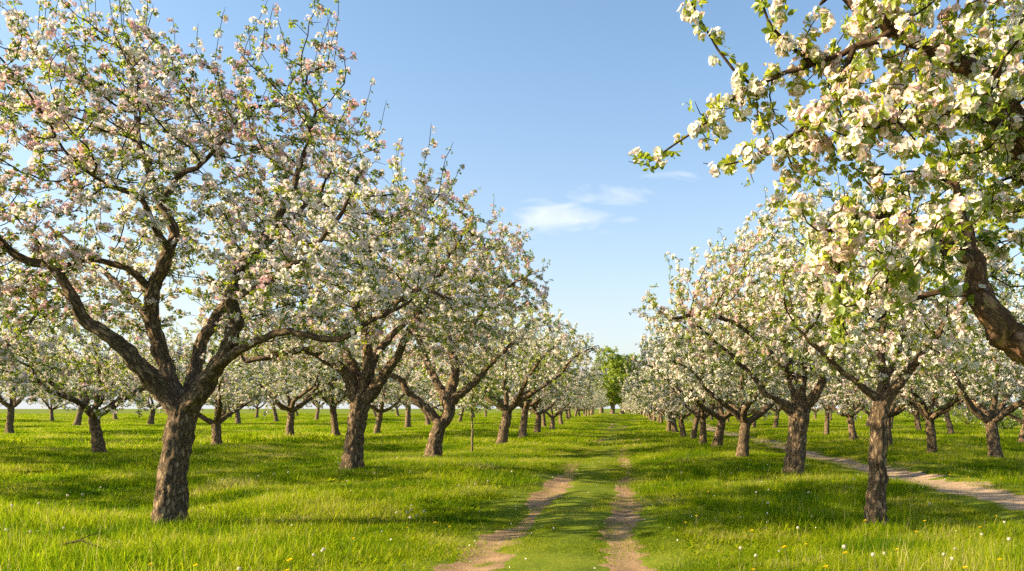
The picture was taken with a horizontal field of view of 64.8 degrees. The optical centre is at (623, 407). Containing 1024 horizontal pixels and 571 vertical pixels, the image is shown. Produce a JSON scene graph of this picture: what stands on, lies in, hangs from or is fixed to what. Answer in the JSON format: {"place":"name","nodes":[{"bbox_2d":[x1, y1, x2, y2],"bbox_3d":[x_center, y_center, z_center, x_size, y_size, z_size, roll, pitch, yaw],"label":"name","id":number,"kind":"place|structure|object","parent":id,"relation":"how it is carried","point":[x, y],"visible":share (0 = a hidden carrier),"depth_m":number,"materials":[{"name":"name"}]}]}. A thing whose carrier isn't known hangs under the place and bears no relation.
{"place":"outdoors","nodes":[
{"label":"outdoors","id":0,"kind":"place"},
{"bbox_2d":[0,409,1023,570],"bbox_3d":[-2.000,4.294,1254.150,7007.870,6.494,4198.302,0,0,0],"label":"ground","id":1,"kind":"structure","parent":0,"point":[548,561],"depth_m":11.72,"materials":[{"name":"green plant"}]},
{"bbox_2d":[0,384,26,406],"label":"apple tree","id":2,"kind":"object","parent":1,"relation":"on","point":[4,394],"visible":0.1,"depth_m":79.47,"materials":[{"name":"white plant"}]},
{"bbox_2d":[0,318,74,433],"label":"apple tree","id":3,"kind":"object","parent":1,"relation":"on","point":[10,407],"visible":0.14,"depth_m":43.78,"materials":[{"name":"white plant"}]},
{"bbox_2d":[12,370,92,420],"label":"apple tree","id":4,"kind":"object","parent":1,"relation":"on","point":[47,404],"visible":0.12,"depth_m":81.87,"materials":[{"name":"white plant"}]},
{"bbox_2d":[0,234,106,402],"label":"apple tree","id":5,"kind":"object","parent":1,"relation":"on","point":[6,347],"visible":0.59,"depth_m":19.96,"materials":[{"name":"white plant"}]},
{"bbox_2d":[24,341,132,425],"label":"apple tree","id":6,"kind":"object","parent":1,"relation":"on","point":[78,419],"visible":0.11,"depth_m":57.93,"materials":[{"name":"white plant"}]},
{"bbox_2d":[62,533,104,548],"bbox_3d":[-5.259,1.318,7.889,0.589,0.114,0.225,0,0,21],"label":"fallen twig","id":7,"kind":"object","parent":1,"relation":"on","point":[80,540],"visible":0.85,"depth_m":7.86,"materials":[{"name":"brown wood"}]},
{"bbox_2d":[0,286,206,452],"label":"apple tree","id":8,"kind":"object","parent":1,"relation":"on","point":[62,393],"visible":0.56,"depth_m":24.76,"materials":[{"name":"white plant"}]},
{"bbox_2d":[89,351,132,419],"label":"apple tree","id":9,"kind":"object","parent":1,"relation":"on","point":[114,417],"visible":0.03,"depth_m":91.79,"materials":[{"name":"white plant"}]},
{"bbox_2d":[90,346,209,423],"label":"apple tree","id":10,"kind":"object","parent":1,"relation":"on","point":[151,416],"visible":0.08,"depth_m":61.85,"materials":[{"name":"white plant"}]},
{"bbox_2d":[108,329,310,444],"bbox_3d":[-15.804,-0.704,30.906,6.041,5.031,7.079,-1,-1,5],"label":"apple tree","id":11,"kind":"object","parent":1,"relation":"on","point":[219,395],"visible":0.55,"depth_m":30.52,"materials":[{"name":"white plant"}]},
{"bbox_2d":[208,381,244,417],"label":"apple tree","id":12,"kind":"object","parent":1,"relation":"on","point":[228,407],"visible":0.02,"depth_m":109.70,"materials":[{"name":"white plant"}]},
{"bbox_2d":[0,0,464,526],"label":"apple tree","id":13,"kind":"object","parent":1,"relation":"on","point":[179,402],"visible":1,"depth_m":9.59,"materials":[{"name":"white plant"}]},
{"bbox_2d":[203,363,279,423],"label":"apple tree","id":14,"kind":"object","parent":1,"relation":"on","point":[237,418],"visible":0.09,"depth_m":63.92,"materials":[{"name":"white plant"}]},
{"bbox_2d":[241,383,284,416],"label":"apple tree","id":15,"kind":"object","parent":1,"relation":"on","point":[257,410],"visible":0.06,"depth_m":119.85,"materials":[{"name":"white plant"}]},
{"bbox_2d":[241,345,313,421],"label":"apple tree","id":16,"kind":"object","parent":1,"relation":"on","point":[275,414],"visible":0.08,"depth_m":69.79,"materials":[{"name":"white plant"}]},
{"bbox_2d":[205,307,361,436],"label":"apple tree","id":17,"kind":"object","parent":1,"relation":"on","point":[291,409],"visible":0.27,"depth_m":35.67,"materials":[{"name":"white plant"}]},
{"bbox_2d":[275,385,314,415],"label":"apple tree","id":18,"kind":"object","parent":1,"relation":"on","point":[283,401],"visible":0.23,"depth_m":134.68,"materials":[{"name":"white plant"}]},
{"bbox_2d":[287,364,347,419],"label":"apple tree","id":19,"kind":"object","parent":1,"relation":"on","point":[318,408],"visible":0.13,"depth_m":79.94,"materials":[{"name":"white plant"}]},
{"bbox_2d":[260,312,394,435],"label":"apple tree","id":20,"kind":"object","parent":1,"relation":"on","point":[335,431],"visible":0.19,"depth_m":37.80,"materials":[{"name":"white plant"}]},
{"bbox_2d":[190,125,532,470],"bbox_3d":[-5.186,-1.968,15.856,6.012,6.812,5.666,0,0,23],"label":"apple tree","id":21,"kind":"object","parent":1,"relation":"on","point":[363,388],"visible":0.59,"depth_m":15.58,"materials":[{"name":"white plant"}]},
{"bbox_2d":[342,385,396,416],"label":"apple tree","id":22,"kind":"object","parent":1,"relation":"on","point":[375,414],"visible":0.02,"depth_m":104.80,"materials":[{"name":"white plant"}]},
{"bbox_2d":[307,336,446,432],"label":"apple tree","id":23,"kind":"object","parent":1,"relation":"on","point":[384,393],"visible":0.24,"depth_m":42.77,"materials":[{"name":"white plant"}]},
{"bbox_2d":[378,382,406,415],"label":"apple tree","id":24,"kind":"object","parent":1,"relation":"on","point":[397,411],"visible":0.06,"depth_m":119.66,"materials":[{"name":"white plant"}]},
{"bbox_2d":[358,340,448,427],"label":"apple tree","id":25,"kind":"object","parent":1,"relation":"on","point":[408,411],"visible":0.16,"depth_m":51.58,"materials":[{"name":"white plant"}]},
{"bbox_2d":[394,369,469,425],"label":"apple tree","id":26,"kind":"object","parent":1,"relation":"on","point":[427,420],"visible":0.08,"depth_m":60.04,"materials":[{"name":"white plant"}]},
{"bbox_2d":[412,368,477,411],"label":"apple tree","id":27,"kind":"object","parent":1,"relation":"on","point":[439,408],"visible":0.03,"depth_m":68.82,"materials":[{"name":"white plant"}]},
{"bbox_2d":[345,213,554,457],"bbox_3d":[-5.244,-2.122,23.386,6.514,7.672,6.275,0,0,-40],"label":"apple tree","id":28,"kind":"object","parent":1,"relation":"on","point":[450,396],"visible":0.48,"depth_m":23.15,"materials":[{"name":"white plant"}]},
{"bbox_2d":[444,366,477,421],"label":"apple tree","id":29,"kind":"object","parent":1,"relation":"on","point":[460,417],"visible":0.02,"depth_m":77.77,"materials":[{"name":"plant"}]},
{"bbox_2d":[436,365,503,451],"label":"sapling","id":30,"kind":"object","parent":1,"relation":"on","point":[472,406],"visible":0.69,"depth_m":25.37,"materials":[{"name":"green plant"}]},
{"bbox_2d":[468,393,502,416],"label":"apple tree","id":31,"kind":"object","parent":1,"relation":"on","point":[485,414],"visible":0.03,"depth_m":102.91,"materials":[{"name":"white plant"}]},
{"bbox_2d":[408,288,607,444],"bbox_3d":[-4.574,-1.393,30.977,7.475,6.225,7.057,0,-1,-13],"label":"apple tree","id":32,"kind":"object","parent":1,"relation":"on","point":[530,387],"visible":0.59,"depth_m":30.21,"materials":[{"name":"white plant"}]},
{"bbox_2d":[0,412,1023,451],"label":"grass","id":33,"kind":"structure","parent":1,"relation":"on","point":[64,432],"depth_m":45.62,"materials":[{"name":"green plant"}]},
{"bbox_2d":[433,424,614,570],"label":"wheel track","id":34,"kind":"structure","parent":1,"relation":"on","point":[554,485],"depth_m":9.66,"materials":[{"name":"beige soil"}]},
{"bbox_2d":[458,299,599,437],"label":"apple tree","id":35,"kind":"object","parent":1,"relation":"on","point":[526,405],"visible":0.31,"depth_m":37.46,"materials":[{"name":"white plant"}]},
{"bbox_2d":[65,456,1003,568],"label":"fallen petals","id":36,"kind":"object","parent":1,"relation":"on","point":[553,527],"visible":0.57,"depth_m":11.06,"materials":[{"name":"white plant"}]},
{"bbox_2d":[474,340,607,432],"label":"apple tree","id":37,"kind":"object","parent":1,"relation":"on","point":[537,410],"visible":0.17,"depth_m":44.41,"materials":[{"name":"white plant"}]},
{"bbox_2d":[516,357,577,425],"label":"apple tree","id":38,"kind":"object","parent":1,"relation":"on","point":[543,420],"visible":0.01,"depth_m":58.77,"materials":[{"name":"white plant"}]},
{"bbox_2d":[519,377,592,429],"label":"apple tree","id":39,"kind":"object","parent":1,"relation":"on","point":[552,417],"visible":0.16,"depth_m":51.96,"materials":[{"name":"white plant"}]},
{"bbox_2d":[552,375,590,423],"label":"apple tree","id":40,"kind":"object","parent":1,"relation":"on","point":[560,417],"visible":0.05,"depth_m":66.12,"materials":[{"name":"white plant"}]},
{"bbox_2d":[554,370,593,420],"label":"apple tree","id":41,"kind":"object","parent":1,"relation":"on","point":[580,400],"visible":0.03,"depth_m":72.94,"materials":[{"name":"white plant"}]},
{"bbox_2d":[558,376,594,418],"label":"apple tree","id":42,"kind":"object","parent":1,"relation":"on","point":[566,413],"visible":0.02,"depth_m":80.57,"materials":[{"name":"white plant"}]},
{"bbox_2d":[568,386,595,417],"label":"apple tree","id":43,"kind":"object","parent":1,"relation":"on","point":[569,413],"visible":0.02,"depth_m":87.61,"materials":[{"name":"plant"}]},
{"bbox_2d":[574,395,598,416],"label":"apple tree","id":44,"kind":"object","parent":1,"relation":"on","point":[582,407],"visible":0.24,"depth_m":101.82,"materials":[{"name":"white plant"}]},
{"bbox_2d":[570,392,603,414],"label":"apple tree","id":45,"kind":"object","parent":1,"relation":"on","point":[593,403],"visible":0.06,"depth_m":116.09,"materials":[{"name":"white plant"}]},
{"bbox_2d":[574,372,601,415],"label":"apple tree","id":46,"kind":"object","parent":1,"relation":"on","point":[575,414],"visible":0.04,"depth_m":94.93,"materials":[{"name":"white plant"}]},
{"bbox_2d":[583,385,604,416],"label":"apple tree","id":47,"kind":"object","parent":1,"relation":"on","point":[599,401],"visible":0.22,"depth_m":109.30,"materials":[{"name":"white plant"}]},
{"bbox_2d":[583,392,606,415],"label":"apple tree","id":48,"kind":"object","parent":1,"relation":"on","point":[597,403],"visible":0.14,"depth_m":123.75,"materials":[{"name":"white plant"}]},
{"bbox_2d":[591,386,606,414],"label":"apple tree","id":49,"kind":"object","parent":1,"relation":"on","point":[601,396],"visible":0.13,"depth_m":130.85,"materials":[{"name":"white plant"}]},
{"bbox_2d":[587,358,617,412],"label":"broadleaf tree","id":50,"kind":"object","parent":1,"relation":"on","point":[601,410],"visible":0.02,"depth_m":184.63,"materials":[{"name":"green plant"}]},
{"bbox_2d":[589,363,632,413],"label":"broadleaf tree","id":51,"kind":"object","parent":1,"relation":"on","point":[619,403],"visible":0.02,"depth_m":172.45,"materials":[{"name":"green plant"}]},
{"bbox_2d":[588,345,639,413],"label":"broadleaf tree","id":52,"kind":"object","parent":1,"relation":"on","point":[611,383],"visible":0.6,"depth_m":163.19,"materials":[{"name":"green plant"}]},
{"bbox_2d":[619,400,630,412],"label":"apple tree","id":53,"kind":"object","parent":1,"relation":"on","point":[625,407],"visible":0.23,"depth_m":151.89,"materials":[{"name":"white plant"}]},
{"bbox_2d":[594,426,656,570],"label":"wheel track","id":54,"kind":"structure","parent":1,"relation":"on","point":[626,514],"depth_m":9.92,"materials":[{"name":"brown soil"}]},
{"bbox_2d":[622,403,642,413],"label":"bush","id":55,"kind":"object","parent":1,"relation":"on","point":[630,410],"visible":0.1,"depth_m":157.58,"materials":[{"name":"white plant"}]},
{"bbox_2d":[621,387,650,419],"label":"apple tree","id":56,"kind":"object","parent":1,"relation":"on","point":[649,416],"visible":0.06,"depth_m":88.18,"materials":[{"name":"white plant"}]},
{"bbox_2d":[629,397,656,420],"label":"apple tree","id":57,"kind":"object","parent":1,"relation":"on","point":[644,410],"visible":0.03,"depth_m":81.68,"materials":[{"name":"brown plant"}]},
{"bbox_2d":[631,391,659,421],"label":"apple tree","id":58,"kind":"object","parent":1,"relation":"on","point":[658,419],"visible":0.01,"depth_m":68.96,"materials":[{"name":"plant"}]},
{"bbox_2d":[623,366,678,430],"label":"apple tree","id":59,"kind":"object","parent":1,"relation":"on","point":[668,427],"visible":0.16,"depth_m":49.63,"materials":[{"name":"white plant"}]},
{"bbox_2d":[617,360,710,432],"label":"apple tree","id":60,"kind":"object","parent":1,"relation":"on","point":[674,426],"visible":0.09,"depth_m":43.39,"materials":[{"name":"white plant"}]},
{"bbox_2d":[628,374,736,437],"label":"apple tree","id":61,"kind":"object","parent":1,"relation":"on","point":[680,418],"visible":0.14,"depth_m":37.35,"materials":[{"name":"white plant"}]},
{"bbox_2d":[639,321,736,438],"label":"apple tree","id":62,"kind":"object","parent":1,"relation":"on","point":[694,428],"visible":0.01,"depth_m":32.35,"materials":[{"name":"white plant"}]},
{"bbox_2d":[632,322,775,443],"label":"apple tree","id":63,"kind":"object","parent":1,"relation":"on","point":[700,414],"visible":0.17,"depth_m":28.08,"materials":[{"name":"white plant"}]},
{"bbox_2d":[622,291,820,447],"bbox_3d":[2.860,-1.043,24.041,6.053,4.848,6.096,-1,3,10],"label":"apple tree","id":64,"kind":"object","parent":1,"relation":"on","point":[720,416],"visible":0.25,"depth_m":23.69,"materials":[{"name":"white plant"}]},
{"bbox_2d":[640,291,849,456],"bbox_3d":[3.125,-0.770,20.308,5.034,4.386,5.216,0,2,20],"label":"apple tree","id":65,"kind":"object","parent":1,"relation":"on","point":[747,400],"visible":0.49,"depth_m":20.13,"materials":[{"name":"white plant"}]},
{"bbox_2d":[724,394,778,415],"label":"apple tree","id":66,"kind":"object","parent":1,"relation":"on","point":[748,414],"visible":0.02,"depth_m":63.30,"materials":[{"name":"brown plant"}]},
{"bbox_2d":[731,360,786,427],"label":"apple tree","id":67,"kind":"object","parent":1,"relation":"on","point":[754,422],"visible":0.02,"depth_m":56.49,"materials":[{"name":"white plant"}]},
{"bbox_2d":[738,374,789,427],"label":"apple tree","id":68,"kind":"object","parent":1,"relation":"on","point":[775,409],"visible":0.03,"depth_m":49.90,"materials":[{"name":"plant"}]},
{"bbox_2d":[629,153,933,475],"bbox_3d":[2.952,-1.650,15.640,5.712,6.266,5.836,0,0,0],"label":"apple tree","id":69,"kind":"object","parent":1,"relation":"on","point":[802,404],"visible":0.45,"depth_m":15.25,"materials":[{"name":"white plant"}]},
{"bbox_2d":[746,360,827,424],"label":"apple tree","id":70,"kind":"object","parent":1,"relation":"on","point":[785,411],"visible":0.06,"depth_m":43.23,"materials":[{"name":"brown plant"}]},
{"bbox_2d":[812,403,822,418],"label":"apple tree","id":71,"kind":"object","parent":1,"relation":"on","point":[815,411],"visible":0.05,"depth_m":82.94,"materials":[{"name":"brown plant"}]},
{"bbox_2d":[628,0,1023,364],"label":"apple tree","id":72,"kind":"object","parent":1,"relation":"on","point":[989,111],"visible":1,"depth_m":4.59,"materials":[{"name":"white plant"}]},
{"bbox_2d":[794,345,862,433],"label":"apple tree","id":73,"kind":"object","parent":1,"relation":"on","point":[827,422],"visible":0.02,"depth_m":37.28,"materials":[{"name":"white plant"}]},
{"bbox_2d":[778,328,913,440],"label":"apple tree","id":74,"kind":"object","parent":1,"relation":"on","point":[850,415],"visible":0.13,"depth_m":30.62,"materials":[{"name":"white plant"}]},
{"bbox_2d":[831,386,871,426],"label":"apple tree","id":75,"kind":"object","parent":1,"relation":"on","point":[867,412],"visible":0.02,"depth_m":57.92,"materials":[{"name":"plant"}]},
{"bbox_2d":[734,134,1023,526],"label":"apple tree","id":76,"kind":"object","parent":1,"relation":"on","point":[883,396],"visible":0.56,"depth_m":10.10,"materials":[{"name":"white plant"}]},
{"bbox_2d":[857,372,910,427],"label":"apple tree","id":77,"kind":"object","parent":1,"relation":"on","point":[892,418],"depth_m":51.93,"materials":[{"name":"brown plant"}]},
{"bbox_2d":[858,372,939,430],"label":"apple tree","id":78,"kind":"object","parent":1,"relation":"on","point":[915,413],"visible":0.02,"depth_m":43.89,"materials":[{"name":"brown plant"}]},
{"bbox_2d":[821,313,980,445],"bbox_3d":[9.284,-0.937,27.379,5.464,4.829,5.222,0,0,7],"label":"apple tree","id":79,"kind":"object","parent":1,"relation":"on","point":[901,407],"visible":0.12,"depth_m":27.14,"materials":[{"name":"white plant"}]},
{"bbox_2d":[899,401,936,420],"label":"bush","id":80,"kind":"object","parent":1,"relation":"on","point":[921,418],"visible":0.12,"depth_m":67.99,"materials":[{"name":"green plant"}]},
{"bbox_2d":[842,312,1023,452],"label":"apple tree","id":81,"kind":"object","parent":1,"relation":"on","point":[930,415],"visible":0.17,"depth_m":22.60,"materials":[{"name":"plant"}]},
{"bbox_2d":[886,274,1023,457],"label":"apple tree","id":82,"kind":"object","parent":1,"relation":"on","point":[993,416],"visible":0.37,"depth_m":19.31,"materials":[{"name":"white plant"}]},
{"bbox_2d":[907,338,1006,433],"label":"apple tree","id":83,"kind":"object","parent":1,"relation":"on","point":[950,429],"visible":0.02,"depth_m":37.49,"materials":[{"name":"plant"}]},
{"bbox_2d":[934,399,990,424],"bbox_3d":[25.990,0.126,60.099,4.874,2.720,5.207,0,0,0],"label":"bush","id":84,"kind":"object","parent":1,"relation":"on","point":[958,418],"visible":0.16,"depth_m":59.97,"materials":[{"name":"green plant"}]},
{"bbox_2d":[957,342,1023,442],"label":"apple tree","id":85,"kind":"object","parent":1,"relation":"on","point":[1021,433],"visible":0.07,"depth_m":30.90,"materials":[{"name":"white plant"}]},
{"bbox_2d":[966,399,1022,429],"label":"bush","id":86,"kind":"object","parent":1,"relation":"on","point":[1000,425],"visible":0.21,"depth_m":54.76,"materials":[{"name":"green plant"}]},
{"bbox_2d":[1004,410,1022,426],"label":"bush","id":87,"kind":"object","parent":1,"relation":"on","point":[1016,413],"visible":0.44,"depth_m":50.12,"materials":[{"name":"green plant"}]},
{"bbox_2d":[0,0,1023,408],"label":"sky","id":88,"kind":"structure","parent":0,"point":[544,105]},
{"bbox_2d":[688,420,1023,509],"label":"dirt path","id":89,"kind":"structure","parent":0,"point":[996,496],"depth_m":14.54,"materials":[{"name":"beige soil"}]}
]}

